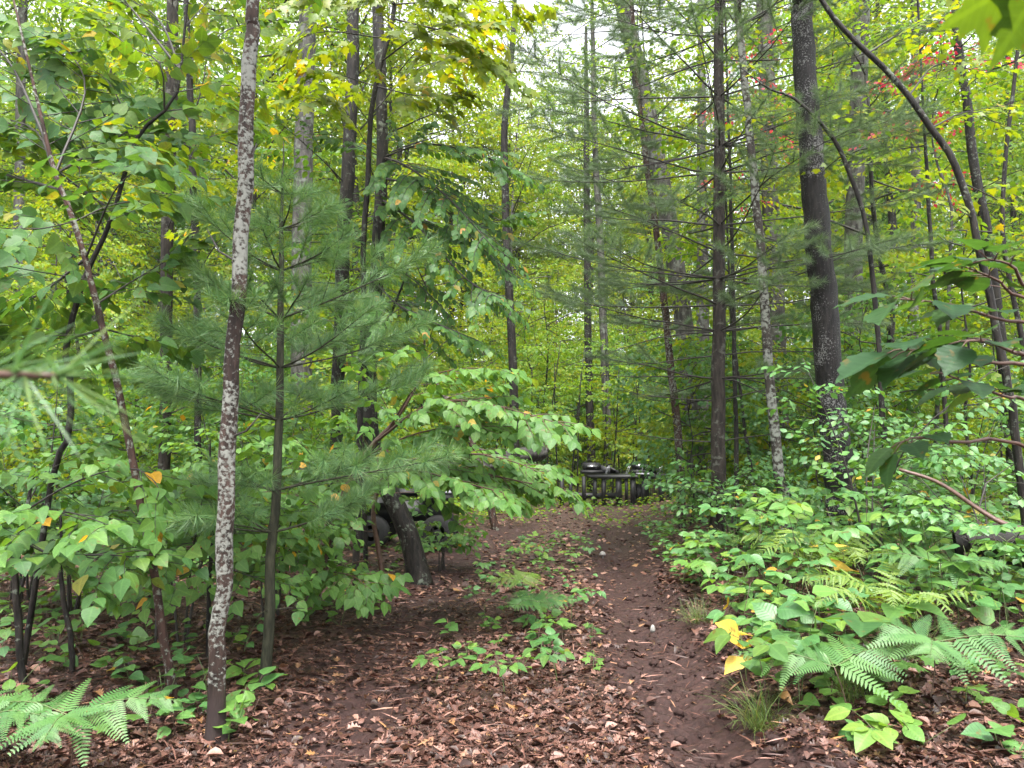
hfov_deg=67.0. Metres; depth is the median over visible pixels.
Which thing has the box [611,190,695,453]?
forest tree
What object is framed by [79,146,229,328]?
forest tree
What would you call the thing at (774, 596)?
toothed leaf shoot
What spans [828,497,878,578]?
five leaflet plant
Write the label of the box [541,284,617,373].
half grown tree
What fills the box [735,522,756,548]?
oval leaf plant
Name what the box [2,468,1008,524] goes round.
ground cover
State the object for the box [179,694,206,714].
toothed leaf shoot
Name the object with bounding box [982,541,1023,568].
five leaflet plant
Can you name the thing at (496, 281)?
half grown tree
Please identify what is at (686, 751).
fallen leaf
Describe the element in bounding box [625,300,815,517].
sapling
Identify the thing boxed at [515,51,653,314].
forest tree
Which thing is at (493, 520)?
bent sapling
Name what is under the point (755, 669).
oval leaf plant
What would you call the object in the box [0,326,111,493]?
sapling
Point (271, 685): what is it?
toothed leaf shoot
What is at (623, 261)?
forest tree
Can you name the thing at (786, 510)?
five leaflet plant
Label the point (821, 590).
oval leaf plant
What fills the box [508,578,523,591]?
oval leaf plant
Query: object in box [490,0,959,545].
whorled pine
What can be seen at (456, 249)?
half grown tree
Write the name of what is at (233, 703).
oval leaf plant
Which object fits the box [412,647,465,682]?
five leaflet plant
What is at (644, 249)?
forest tree
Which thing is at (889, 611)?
three leaf plant
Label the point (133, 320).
half grown tree
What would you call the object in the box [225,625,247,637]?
maple seedling
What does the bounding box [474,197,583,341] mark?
forest tree
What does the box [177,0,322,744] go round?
lichen spotted tree
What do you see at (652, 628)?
mushroom
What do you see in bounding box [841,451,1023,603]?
open bank shrub
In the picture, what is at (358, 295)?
half grown tree
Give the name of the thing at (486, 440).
sapling
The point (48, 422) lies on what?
sapling
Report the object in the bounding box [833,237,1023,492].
broad leaf sapling
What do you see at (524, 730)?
fallen leaf
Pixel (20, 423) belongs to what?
leafy bush
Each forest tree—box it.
[0,0,89,248]
[0,0,120,219]
[0,0,120,301]
[0,0,163,364]
[0,1,212,406]
[0,24,80,328]
[0,84,45,379]
[1,83,152,341]
[11,0,224,385]
[28,20,179,278]
[51,0,275,351]
[53,23,233,321]
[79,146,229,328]
[81,0,433,433]
[104,95,253,362]
[122,0,293,373]
[123,0,341,371]
[151,227,244,377]
[180,0,479,408]
[183,20,364,380]
[199,0,427,380]
[210,89,290,374]
[253,131,391,334]
[258,129,373,345]
[285,0,512,420]
[312,85,429,289]
[313,0,515,373]
[326,123,466,342]
[327,22,500,365]
[367,0,549,364]
[391,38,560,332]
[403,0,603,391]
[424,155,523,365]
[428,211,527,349]
[436,123,576,395]
[440,74,595,476]
[472,134,581,376]
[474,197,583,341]
[476,45,625,321]
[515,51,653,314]
[516,145,616,349]
[544,0,746,405]
[552,106,675,373]
[554,190,656,352]
[569,117,693,339]
[581,88,710,341]
[581,140,692,355]
[595,122,732,361]
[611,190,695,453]
[622,65,787,358]
[656,162,758,344]
[660,0,1017,500]
[681,81,838,315]
[707,0,908,293]
[708,0,949,337]
[709,203,758,341]
[725,121,848,325]
[739,228,806,344]
[747,0,1023,318]
[758,0,984,393]
[780,55,984,313]
[783,162,931,318]
[786,99,957,308]
[787,74,955,312]
[892,3,1023,393]
[898,170,995,367]
[900,116,960,304]
[903,85,1022,346]
[904,31,1023,359]
[930,125,1023,302]
[931,37,1023,261]
[932,32,1023,281]
[935,154,1021,328]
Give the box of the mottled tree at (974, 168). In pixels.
[850,0,1019,521]
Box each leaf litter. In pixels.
[0,498,1007,596]
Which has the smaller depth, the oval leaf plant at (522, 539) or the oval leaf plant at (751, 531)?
the oval leaf plant at (751, 531)
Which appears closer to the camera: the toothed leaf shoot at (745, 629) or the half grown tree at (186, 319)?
the toothed leaf shoot at (745, 629)
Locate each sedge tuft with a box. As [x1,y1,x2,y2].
[671,593,728,623]
[694,655,827,745]
[802,644,918,705]
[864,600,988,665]
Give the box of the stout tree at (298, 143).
[225,2,346,512]
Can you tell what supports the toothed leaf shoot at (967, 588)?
on the ground at (308, 627)
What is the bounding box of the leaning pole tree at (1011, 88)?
[849,1,1023,371]
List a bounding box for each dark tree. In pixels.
[187,0,453,565]
[533,26,628,492]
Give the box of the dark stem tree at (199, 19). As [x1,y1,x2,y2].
[95,0,324,560]
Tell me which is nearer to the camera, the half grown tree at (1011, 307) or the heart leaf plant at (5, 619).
the heart leaf plant at (5, 619)
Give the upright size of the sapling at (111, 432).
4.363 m
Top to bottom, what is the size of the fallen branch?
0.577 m
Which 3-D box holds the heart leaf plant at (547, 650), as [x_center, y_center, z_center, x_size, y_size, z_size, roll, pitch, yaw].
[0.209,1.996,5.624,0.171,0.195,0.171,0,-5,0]
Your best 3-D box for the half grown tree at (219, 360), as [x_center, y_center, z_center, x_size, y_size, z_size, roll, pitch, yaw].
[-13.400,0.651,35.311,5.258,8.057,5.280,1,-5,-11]
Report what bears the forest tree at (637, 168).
on the ground at (308, 627)
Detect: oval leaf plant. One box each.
[46,643,78,668]
[93,587,125,615]
[98,621,130,643]
[107,626,148,651]
[127,590,151,617]
[186,585,214,597]
[215,694,248,741]
[226,658,260,685]
[236,666,283,705]
[345,582,364,598]
[434,618,457,639]
[462,647,490,673]
[479,574,493,586]
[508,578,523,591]
[512,614,541,627]
[516,535,528,542]
[524,622,552,650]
[528,531,537,539]
[533,551,548,559]
[534,626,563,653]
[538,606,562,619]
[687,547,716,590]
[715,619,752,680]
[717,566,737,600]
[717,579,769,636]
[721,542,739,555]
[725,576,748,614]
[730,559,760,585]
[730,577,752,615]
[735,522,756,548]
[736,508,768,554]
[739,492,777,552]
[739,657,791,693]
[745,569,774,620]
[747,520,772,567]
[751,557,765,577]
[751,601,809,684]
[759,542,789,588]
[759,575,796,600]
[762,576,786,622]
[764,601,825,636]
[789,594,836,695]
[794,585,836,674]
[795,512,820,554]
[802,511,814,564]
[811,488,842,548]
[816,617,860,662]
[823,508,846,574]
[828,544,858,586]
[833,515,871,581]
[844,515,861,572]
[854,502,881,574]
[865,535,895,554]
[881,513,921,584]
[890,525,919,557]
[890,545,916,576]
[908,521,946,629]
[914,531,958,568]
[932,581,1023,655]
[939,544,997,635]
[954,552,988,620]
[961,721,1023,757]
[972,540,1009,619]
[977,564,1010,612]
[982,575,1010,591]
[1002,496,1016,519]
[1002,513,1020,572]
[1006,501,1018,520]
[1009,565,1023,581]
[1017,571,1023,590]
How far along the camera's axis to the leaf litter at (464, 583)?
10.81 m
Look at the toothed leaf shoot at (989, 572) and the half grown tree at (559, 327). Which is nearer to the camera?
the toothed leaf shoot at (989, 572)
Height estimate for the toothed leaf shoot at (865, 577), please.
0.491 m
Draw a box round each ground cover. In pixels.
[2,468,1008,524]
[23,514,480,575]
[466,512,597,602]
[479,491,696,529]
[635,493,1020,582]
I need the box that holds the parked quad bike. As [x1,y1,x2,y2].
[360,489,458,549]
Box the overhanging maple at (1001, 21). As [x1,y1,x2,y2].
[935,0,1023,71]
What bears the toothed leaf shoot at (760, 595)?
on the ground at (308, 627)
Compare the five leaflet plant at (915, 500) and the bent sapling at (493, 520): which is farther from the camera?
the bent sapling at (493, 520)
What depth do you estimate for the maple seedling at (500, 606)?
7.37 m
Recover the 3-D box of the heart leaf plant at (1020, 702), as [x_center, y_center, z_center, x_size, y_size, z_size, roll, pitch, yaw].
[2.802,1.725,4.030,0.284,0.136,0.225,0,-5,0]
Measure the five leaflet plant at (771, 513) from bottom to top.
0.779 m
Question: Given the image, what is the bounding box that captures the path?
[216,498,825,767]
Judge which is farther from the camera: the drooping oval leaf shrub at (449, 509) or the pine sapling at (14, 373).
the drooping oval leaf shrub at (449, 509)
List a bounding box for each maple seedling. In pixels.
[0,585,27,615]
[0,605,10,612]
[35,608,60,621]
[51,593,66,607]
[51,602,73,614]
[93,714,136,734]
[131,693,176,739]
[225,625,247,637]
[249,585,263,595]
[464,590,480,606]
[487,633,512,646]
[497,595,512,610]
[579,656,602,676]
[583,622,604,643]
[583,650,603,666]
[887,655,940,675]
[953,684,989,705]
[965,651,1006,668]
[994,662,1023,696]
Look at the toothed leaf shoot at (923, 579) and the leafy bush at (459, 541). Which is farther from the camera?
the leafy bush at (459, 541)
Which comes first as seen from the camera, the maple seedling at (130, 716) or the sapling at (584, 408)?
the maple seedling at (130, 716)
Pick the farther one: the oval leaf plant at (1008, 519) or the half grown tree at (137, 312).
the half grown tree at (137, 312)
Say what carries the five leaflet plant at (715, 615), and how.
on the ground at (308, 627)
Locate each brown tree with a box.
[615,0,779,492]
[703,0,886,497]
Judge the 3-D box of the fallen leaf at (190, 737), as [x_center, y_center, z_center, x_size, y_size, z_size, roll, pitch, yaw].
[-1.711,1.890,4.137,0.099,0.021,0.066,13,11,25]
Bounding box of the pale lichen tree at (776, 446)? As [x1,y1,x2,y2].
[669,0,795,552]
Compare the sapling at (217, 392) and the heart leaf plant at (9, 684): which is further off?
the sapling at (217, 392)
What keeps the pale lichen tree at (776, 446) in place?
on the ground at (308, 627)
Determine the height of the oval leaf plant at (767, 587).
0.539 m
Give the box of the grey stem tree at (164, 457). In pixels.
[77,0,278,542]
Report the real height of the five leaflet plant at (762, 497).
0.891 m
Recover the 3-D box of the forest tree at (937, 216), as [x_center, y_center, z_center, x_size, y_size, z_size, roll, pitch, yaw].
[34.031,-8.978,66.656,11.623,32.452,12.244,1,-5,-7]
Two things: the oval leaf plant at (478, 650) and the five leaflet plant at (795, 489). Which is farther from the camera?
the five leaflet plant at (795, 489)
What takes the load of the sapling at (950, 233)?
on the ground at (308, 627)
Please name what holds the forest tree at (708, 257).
on the ground at (308, 627)
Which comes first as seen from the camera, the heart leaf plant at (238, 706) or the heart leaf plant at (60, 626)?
the heart leaf plant at (238, 706)
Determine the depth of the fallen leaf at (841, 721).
4.29 m
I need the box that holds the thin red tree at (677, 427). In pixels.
[561,0,729,528]
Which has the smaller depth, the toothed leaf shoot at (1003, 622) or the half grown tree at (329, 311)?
the toothed leaf shoot at (1003, 622)
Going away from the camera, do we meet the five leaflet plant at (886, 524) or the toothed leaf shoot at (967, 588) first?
the toothed leaf shoot at (967, 588)
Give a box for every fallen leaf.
[185,732,198,740]
[260,721,275,728]
[283,756,293,766]
[306,738,320,744]
[457,686,467,692]
[480,734,492,742]
[487,642,499,648]
[506,703,517,710]
[506,742,521,751]
[513,726,531,732]
[521,735,532,745]
[528,692,540,702]
[615,739,625,745]
[682,748,701,753]
[717,665,724,672]
[788,727,801,735]
[832,718,847,723]
[932,703,947,716]
[953,705,968,713]
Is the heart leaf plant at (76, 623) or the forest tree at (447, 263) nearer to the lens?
the heart leaf plant at (76, 623)
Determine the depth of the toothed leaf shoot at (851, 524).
7.25 m
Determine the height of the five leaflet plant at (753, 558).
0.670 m
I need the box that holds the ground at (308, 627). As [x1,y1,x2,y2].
[0,457,1023,767]
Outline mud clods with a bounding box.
[573,577,881,767]
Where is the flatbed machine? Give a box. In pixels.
[557,457,676,505]
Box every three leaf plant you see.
[818,611,893,670]
[881,600,947,622]
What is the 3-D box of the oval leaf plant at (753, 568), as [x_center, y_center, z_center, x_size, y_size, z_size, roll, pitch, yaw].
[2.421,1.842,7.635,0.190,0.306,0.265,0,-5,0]
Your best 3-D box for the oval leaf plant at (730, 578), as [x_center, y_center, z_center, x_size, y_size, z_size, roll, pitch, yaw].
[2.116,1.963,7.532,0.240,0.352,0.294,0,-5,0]
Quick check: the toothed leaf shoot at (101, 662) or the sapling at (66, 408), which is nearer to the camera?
the toothed leaf shoot at (101, 662)
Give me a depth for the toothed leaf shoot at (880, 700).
4.27 m
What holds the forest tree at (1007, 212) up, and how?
on the ground at (308, 627)
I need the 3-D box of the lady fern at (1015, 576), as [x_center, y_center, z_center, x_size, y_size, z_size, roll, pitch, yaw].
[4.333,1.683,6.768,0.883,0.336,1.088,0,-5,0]
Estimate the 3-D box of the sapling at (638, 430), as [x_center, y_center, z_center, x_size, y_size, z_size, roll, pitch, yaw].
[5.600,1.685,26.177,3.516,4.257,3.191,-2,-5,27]
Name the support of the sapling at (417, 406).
on the ground at (308, 627)
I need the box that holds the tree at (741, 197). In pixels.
[646,0,831,526]
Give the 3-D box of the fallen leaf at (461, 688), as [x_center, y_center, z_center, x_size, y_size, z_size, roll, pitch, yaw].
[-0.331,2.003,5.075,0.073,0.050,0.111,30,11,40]
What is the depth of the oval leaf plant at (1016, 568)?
6.48 m
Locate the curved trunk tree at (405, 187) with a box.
[297,4,551,585]
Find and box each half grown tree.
[0,122,158,498]
[0,152,44,327]
[0,158,147,464]
[0,202,177,502]
[10,178,159,405]
[41,240,144,407]
[75,278,155,405]
[149,290,219,391]
[158,200,291,460]
[191,306,250,430]
[213,254,377,482]
[255,244,353,382]
[285,228,422,477]
[328,221,430,429]
[351,239,446,368]
[353,152,506,458]
[405,317,480,373]
[412,325,479,365]
[441,288,535,393]
[446,333,498,383]
[453,286,574,477]
[477,261,560,399]
[477,274,597,475]
[477,305,571,399]
[481,253,618,480]
[503,266,598,447]
[520,310,579,464]
[532,318,582,398]
[534,312,575,376]
[539,332,618,469]
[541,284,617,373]
[563,298,622,435]
[568,261,675,460]
[575,308,664,483]
[613,317,675,472]
[617,39,849,516]
[619,259,742,469]
[708,0,1023,506]
[726,269,809,414]
[726,272,811,361]
[729,296,811,444]
[805,244,958,456]
[900,258,1017,477]
[939,237,1023,369]
[951,266,1017,419]
[983,271,1023,378]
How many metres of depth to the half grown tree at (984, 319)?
38.18 m
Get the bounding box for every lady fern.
[730,528,910,584]
[799,561,1004,635]
[981,568,1023,585]
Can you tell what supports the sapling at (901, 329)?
on the ground at (308, 627)
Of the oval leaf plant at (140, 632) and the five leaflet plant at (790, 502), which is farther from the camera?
the five leaflet plant at (790, 502)
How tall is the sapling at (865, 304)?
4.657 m
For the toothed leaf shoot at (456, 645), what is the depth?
5.85 m
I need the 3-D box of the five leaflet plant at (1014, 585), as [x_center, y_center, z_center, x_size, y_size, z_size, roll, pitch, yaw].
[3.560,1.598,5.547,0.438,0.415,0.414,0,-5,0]
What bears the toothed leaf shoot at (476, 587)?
on the ground at (308, 627)
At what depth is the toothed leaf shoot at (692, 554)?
8.54 m
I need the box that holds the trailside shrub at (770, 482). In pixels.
[645,454,806,547]
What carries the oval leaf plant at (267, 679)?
on the ground at (308, 627)
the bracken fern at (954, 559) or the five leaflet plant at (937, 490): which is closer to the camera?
the bracken fern at (954, 559)
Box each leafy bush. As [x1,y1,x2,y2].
[0,351,129,600]
[11,470,326,651]
[133,356,342,542]
[178,380,390,557]
[390,505,488,571]
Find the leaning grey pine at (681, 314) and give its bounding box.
[500,0,790,509]
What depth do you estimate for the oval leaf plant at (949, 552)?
7.09 m
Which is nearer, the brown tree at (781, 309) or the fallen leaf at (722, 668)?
the fallen leaf at (722, 668)
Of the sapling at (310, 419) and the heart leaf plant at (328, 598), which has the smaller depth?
the heart leaf plant at (328, 598)
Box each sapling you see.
[0,0,235,702]
[0,0,292,665]
[0,272,188,466]
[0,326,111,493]
[0,346,104,510]
[0,371,144,528]
[0,381,38,506]
[0,403,50,509]
[0,432,217,684]
[0,484,216,673]
[1,354,126,493]
[3,370,118,499]
[10,340,153,486]
[15,395,122,497]
[34,318,205,505]
[37,323,184,512]
[59,388,190,509]
[74,333,219,503]
[94,440,329,657]
[111,345,266,480]
[119,391,215,466]
[131,399,220,496]
[140,321,259,471]
[171,370,287,456]
[175,340,325,467]
[216,376,326,516]
[237,375,376,529]
[241,340,393,499]
[246,308,323,417]
[254,336,349,466]
[283,354,442,517]
[286,323,353,436]
[307,373,430,508]
[310,244,448,568]
[312,325,405,471]
[313,346,420,511]
[380,344,462,458]
[385,369,454,497]
[392,372,501,485]
[399,364,506,530]
[404,348,484,459]
[407,375,508,461]
[429,389,500,461]
[439,345,537,448]
[439,384,498,458]
[469,392,550,494]
[470,369,536,476]
[478,379,539,450]
[485,401,587,485]
[501,391,570,483]
[521,385,564,462]
[524,341,591,463]
[531,359,635,486]
[540,397,596,481]
[542,393,585,482]
[544,363,588,500]
[548,375,590,491]
[550,311,634,468]
[551,347,609,477]
[563,334,648,450]
[563,357,648,474]
[577,341,619,473]
[578,320,638,465]
[581,374,686,492]
[584,367,681,469]
[586,370,630,500]
[597,392,656,471]
[604,325,790,525]
[607,356,658,480]
[617,392,710,482]
[621,368,685,468]
[622,373,685,483]
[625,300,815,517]
[635,374,662,482]
[649,383,756,462]
[655,342,756,486]
[668,379,768,479]
[680,316,872,498]
[690,357,858,511]
[710,345,822,490]
[711,372,791,491]
[723,63,895,543]
[729,343,918,523]
[742,320,906,488]
[772,278,976,506]
[786,296,843,452]
[786,306,938,491]
[789,390,878,494]
[799,315,963,486]
[805,386,914,502]
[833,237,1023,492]
[842,307,932,479]
[845,168,1023,522]
[901,328,1019,478]
[904,394,1003,481]
[912,272,1023,514]
[929,364,1023,492]
[929,376,1023,488]
[939,354,1023,481]
[940,403,1023,499]
[967,344,1020,476]
[975,326,1023,523]
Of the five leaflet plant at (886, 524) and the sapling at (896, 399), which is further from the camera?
the sapling at (896, 399)
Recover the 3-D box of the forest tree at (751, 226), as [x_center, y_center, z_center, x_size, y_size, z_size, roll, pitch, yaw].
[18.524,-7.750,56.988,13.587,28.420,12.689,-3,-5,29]
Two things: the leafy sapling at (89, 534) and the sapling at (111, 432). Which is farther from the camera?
the sapling at (111, 432)
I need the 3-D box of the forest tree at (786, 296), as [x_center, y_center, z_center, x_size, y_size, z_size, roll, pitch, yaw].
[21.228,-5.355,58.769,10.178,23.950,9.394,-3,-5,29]
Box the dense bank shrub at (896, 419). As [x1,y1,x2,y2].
[835,390,1023,522]
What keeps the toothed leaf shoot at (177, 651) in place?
on the ground at (308, 627)
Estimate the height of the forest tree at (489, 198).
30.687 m
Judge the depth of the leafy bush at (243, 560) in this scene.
5.77 m
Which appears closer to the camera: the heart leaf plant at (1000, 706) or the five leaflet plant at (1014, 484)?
the heart leaf plant at (1000, 706)
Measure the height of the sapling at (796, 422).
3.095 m
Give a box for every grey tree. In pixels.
[779,0,877,510]
[837,0,969,493]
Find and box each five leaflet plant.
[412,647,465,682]
[469,651,527,690]
[473,560,494,569]
[508,547,529,556]
[520,543,544,559]
[520,645,574,680]
[530,557,555,571]
[530,600,566,609]
[535,614,570,634]
[551,530,571,537]
[558,551,581,557]
[560,590,588,617]
[571,587,605,605]
[577,545,601,554]
[670,546,711,580]
[671,558,702,597]
[673,557,718,603]
[675,544,696,583]
[678,529,713,574]
[682,539,724,557]
[684,536,720,582]
[688,570,722,596]
[698,503,743,575]
[700,578,735,616]
[703,628,797,719]
[706,609,768,629]
[707,528,747,564]
[710,535,759,573]
[723,586,782,615]
[725,505,758,563]
[726,548,779,615]
[727,486,770,574]
[732,492,781,579]
[732,582,756,598]
[740,509,786,570]
[741,538,775,564]
[743,499,787,562]
[745,507,792,587]
[752,625,826,701]
[754,531,781,553]
[755,512,806,566]
[756,499,796,529]
[756,500,813,594]
[762,528,808,580]
[764,565,818,654]
[765,491,799,549]
[775,553,837,629]
[779,538,825,585]
[779,589,852,649]
[783,540,838,619]
[784,523,832,588]
[784,565,820,619]
[786,484,826,565]
[788,534,814,588]
[793,518,824,535]
[795,597,841,636]
[798,486,817,515]
[801,487,852,562]
[806,521,872,580]
[811,581,874,632]
[815,516,853,522]
[815,517,862,524]
[821,609,860,650]
[824,703,924,752]
[827,501,876,524]
[827,569,878,611]
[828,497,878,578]
[840,511,891,572]
[841,597,877,634]
[861,508,880,569]
[864,487,902,548]
[866,558,938,598]
[868,550,911,587]
[869,509,921,602]
[876,547,924,557]
[884,511,927,587]
[884,521,919,543]
[894,524,952,603]
[899,492,938,576]
[900,552,947,582]
[902,493,959,599]
[911,507,966,612]
[916,485,955,576]
[917,552,978,626]
[918,479,961,491]
[922,555,997,633]
[924,536,952,543]
[945,517,1021,626]
[947,501,993,557]
[949,515,1015,626]
[956,510,981,576]
[960,505,1006,518]
[960,575,1023,629]
[966,548,1021,591]
[969,537,1023,610]
[971,509,1019,517]
[975,478,1015,521]
[978,532,1023,636]
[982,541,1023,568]
[989,484,1016,492]
[995,544,1023,556]
[1000,488,1017,494]
[1005,481,1017,518]
[1012,527,1023,534]
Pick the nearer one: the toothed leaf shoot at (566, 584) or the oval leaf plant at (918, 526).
the oval leaf plant at (918, 526)
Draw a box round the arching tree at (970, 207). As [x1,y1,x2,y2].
[819,0,1023,524]
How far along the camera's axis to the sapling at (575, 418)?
35.66 m
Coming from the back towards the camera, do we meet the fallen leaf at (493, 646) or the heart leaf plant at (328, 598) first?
the heart leaf plant at (328, 598)
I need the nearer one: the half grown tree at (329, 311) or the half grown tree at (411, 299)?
the half grown tree at (329, 311)
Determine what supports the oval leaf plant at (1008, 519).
on the ground at (308, 627)
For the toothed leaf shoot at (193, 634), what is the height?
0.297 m
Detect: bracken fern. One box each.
[0,679,182,767]
[0,687,59,763]
[489,568,544,590]
[507,587,575,620]
[736,633,908,722]
[851,614,1023,703]
[864,543,1013,634]
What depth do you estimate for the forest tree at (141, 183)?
28.81 m
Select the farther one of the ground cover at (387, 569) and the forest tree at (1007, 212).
the forest tree at (1007, 212)
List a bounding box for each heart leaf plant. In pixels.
[0,574,10,591]
[0,576,22,599]
[0,617,13,623]
[0,628,39,635]
[0,696,49,727]
[1,658,49,695]
[14,635,49,654]
[21,585,59,610]
[31,618,76,648]
[33,624,73,637]
[36,586,59,607]
[44,624,73,644]
[69,603,100,625]
[71,616,96,645]
[72,596,91,608]
[87,635,153,654]
[121,584,150,603]
[136,668,188,696]
[142,668,203,710]
[173,671,207,710]
[190,655,234,692]
[203,614,233,627]
[222,684,255,733]
[228,628,246,650]
[229,698,259,720]
[297,604,322,622]
[321,601,345,627]
[322,596,349,616]
[476,566,494,578]
[478,608,493,621]
[499,652,531,674]
[529,644,551,668]
[561,623,575,640]
[723,587,772,614]
[797,675,844,708]
[861,710,965,743]
[985,696,1023,722]
[1018,698,1023,706]
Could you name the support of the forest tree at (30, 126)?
on the ground at (308, 627)
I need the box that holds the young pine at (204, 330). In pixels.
[120,141,471,692]
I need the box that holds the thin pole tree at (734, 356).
[603,2,899,534]
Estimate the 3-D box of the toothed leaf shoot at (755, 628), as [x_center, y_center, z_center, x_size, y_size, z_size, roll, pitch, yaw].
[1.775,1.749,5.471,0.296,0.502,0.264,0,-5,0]
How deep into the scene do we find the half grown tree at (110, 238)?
30.61 m
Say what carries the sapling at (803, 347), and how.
on the ground at (308, 627)
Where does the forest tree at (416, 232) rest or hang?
on the ground at (308, 627)
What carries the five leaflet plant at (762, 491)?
on the ground at (308, 627)
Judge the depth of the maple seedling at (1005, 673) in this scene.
4.40 m
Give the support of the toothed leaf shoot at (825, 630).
on the ground at (308, 627)
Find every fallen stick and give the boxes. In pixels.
[356,759,399,765]
[950,688,1023,695]
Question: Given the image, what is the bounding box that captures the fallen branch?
[899,464,1021,528]
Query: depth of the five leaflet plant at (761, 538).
7.96 m
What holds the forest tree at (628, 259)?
on the ground at (308, 627)
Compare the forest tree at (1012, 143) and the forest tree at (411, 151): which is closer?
the forest tree at (1012, 143)
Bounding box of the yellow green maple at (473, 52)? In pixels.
[262,0,556,585]
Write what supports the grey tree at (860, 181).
on the ground at (308, 627)
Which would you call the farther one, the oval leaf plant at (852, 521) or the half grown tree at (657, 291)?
the half grown tree at (657, 291)
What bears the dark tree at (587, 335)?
on the ground at (308, 627)
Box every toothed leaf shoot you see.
[0,600,13,629]
[0,605,33,633]
[0,627,23,660]
[22,597,51,621]
[36,640,68,661]
[90,652,132,672]
[111,658,143,682]
[128,610,154,634]
[146,696,194,739]
[148,642,193,676]
[167,617,197,652]
[170,645,202,667]
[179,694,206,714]
[241,613,263,651]
[248,658,286,689]
[452,641,476,659]
[462,585,480,593]
[480,616,501,630]
[539,564,553,577]
[562,575,577,588]
[685,536,700,585]
[715,554,727,580]
[720,551,740,584]
[723,493,745,570]
[739,515,764,564]
[740,618,768,645]
[746,586,777,637]
[747,533,767,578]
[747,598,775,658]
[752,549,771,580]
[754,580,779,607]
[761,597,803,668]
[767,487,800,563]
[772,544,799,569]
[777,497,809,587]
[789,576,837,631]
[794,515,817,558]
[814,658,847,687]
[820,593,868,671]
[836,718,877,740]
[840,503,865,581]
[843,659,896,692]
[861,542,890,594]
[865,685,920,716]
[873,545,907,620]
[888,584,930,633]
[899,572,931,627]
[902,505,968,610]
[904,575,941,600]
[915,517,952,582]
[927,565,967,615]
[944,651,983,675]
[948,572,973,604]
[970,561,1015,602]
[977,543,1021,598]
[992,581,1017,647]
[1006,597,1023,634]
[1008,550,1023,597]
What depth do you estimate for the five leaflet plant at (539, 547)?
10.69 m
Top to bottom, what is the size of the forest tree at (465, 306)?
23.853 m
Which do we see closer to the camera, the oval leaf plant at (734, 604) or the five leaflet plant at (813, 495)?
the oval leaf plant at (734, 604)
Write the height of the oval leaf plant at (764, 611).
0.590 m
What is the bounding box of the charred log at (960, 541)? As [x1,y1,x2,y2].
[951,523,1023,567]
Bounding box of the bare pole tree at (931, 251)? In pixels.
[816,0,1023,521]
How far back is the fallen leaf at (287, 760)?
3.90 m
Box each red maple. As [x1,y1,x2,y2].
[693,29,798,496]
[849,4,1023,492]
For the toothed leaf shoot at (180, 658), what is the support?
on the ground at (308, 627)
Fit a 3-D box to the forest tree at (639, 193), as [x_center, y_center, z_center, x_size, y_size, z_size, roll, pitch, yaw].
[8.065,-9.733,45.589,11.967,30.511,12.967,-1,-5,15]
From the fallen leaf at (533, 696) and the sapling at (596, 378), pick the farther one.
the sapling at (596, 378)
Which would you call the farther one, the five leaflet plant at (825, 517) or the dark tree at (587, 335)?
the dark tree at (587, 335)
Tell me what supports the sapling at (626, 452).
on the ground at (308, 627)
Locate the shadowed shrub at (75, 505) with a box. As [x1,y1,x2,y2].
[0,472,197,614]
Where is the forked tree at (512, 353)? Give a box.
[439,0,567,509]
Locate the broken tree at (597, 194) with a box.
[549,0,633,492]
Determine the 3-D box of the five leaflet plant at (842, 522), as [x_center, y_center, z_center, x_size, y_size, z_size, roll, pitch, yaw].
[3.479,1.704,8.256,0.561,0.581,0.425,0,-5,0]
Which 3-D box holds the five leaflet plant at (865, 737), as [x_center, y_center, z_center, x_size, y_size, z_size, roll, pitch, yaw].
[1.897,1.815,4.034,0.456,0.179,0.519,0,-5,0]
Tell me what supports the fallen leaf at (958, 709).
on the ground at (308, 627)
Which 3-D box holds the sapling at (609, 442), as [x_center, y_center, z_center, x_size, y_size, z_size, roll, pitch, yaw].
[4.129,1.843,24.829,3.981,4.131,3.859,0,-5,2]
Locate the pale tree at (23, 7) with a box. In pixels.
[8,0,60,503]
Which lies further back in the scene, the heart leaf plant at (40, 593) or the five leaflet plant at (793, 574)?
the heart leaf plant at (40, 593)
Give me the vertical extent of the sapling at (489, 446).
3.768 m
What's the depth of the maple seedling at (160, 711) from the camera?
4.14 m
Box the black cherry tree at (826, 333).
[791,0,856,551]
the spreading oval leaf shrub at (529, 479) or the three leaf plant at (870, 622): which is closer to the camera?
the three leaf plant at (870, 622)
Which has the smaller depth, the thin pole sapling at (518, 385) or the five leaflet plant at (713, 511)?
the five leaflet plant at (713, 511)
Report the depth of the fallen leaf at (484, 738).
4.15 m
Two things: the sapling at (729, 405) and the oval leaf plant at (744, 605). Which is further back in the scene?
the sapling at (729, 405)
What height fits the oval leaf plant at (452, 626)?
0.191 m
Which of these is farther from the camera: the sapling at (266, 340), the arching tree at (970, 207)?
the sapling at (266, 340)
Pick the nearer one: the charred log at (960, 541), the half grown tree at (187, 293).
the charred log at (960, 541)
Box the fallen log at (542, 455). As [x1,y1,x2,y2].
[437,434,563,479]
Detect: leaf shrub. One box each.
[172,407,374,619]
[233,345,602,617]
[282,412,505,610]
[756,358,1023,587]
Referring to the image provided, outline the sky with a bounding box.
[0,0,1019,369]
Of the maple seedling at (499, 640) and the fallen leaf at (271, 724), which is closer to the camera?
the fallen leaf at (271, 724)
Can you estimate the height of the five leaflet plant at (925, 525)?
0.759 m
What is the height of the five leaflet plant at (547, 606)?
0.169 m
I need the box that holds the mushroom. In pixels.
[650,625,654,631]

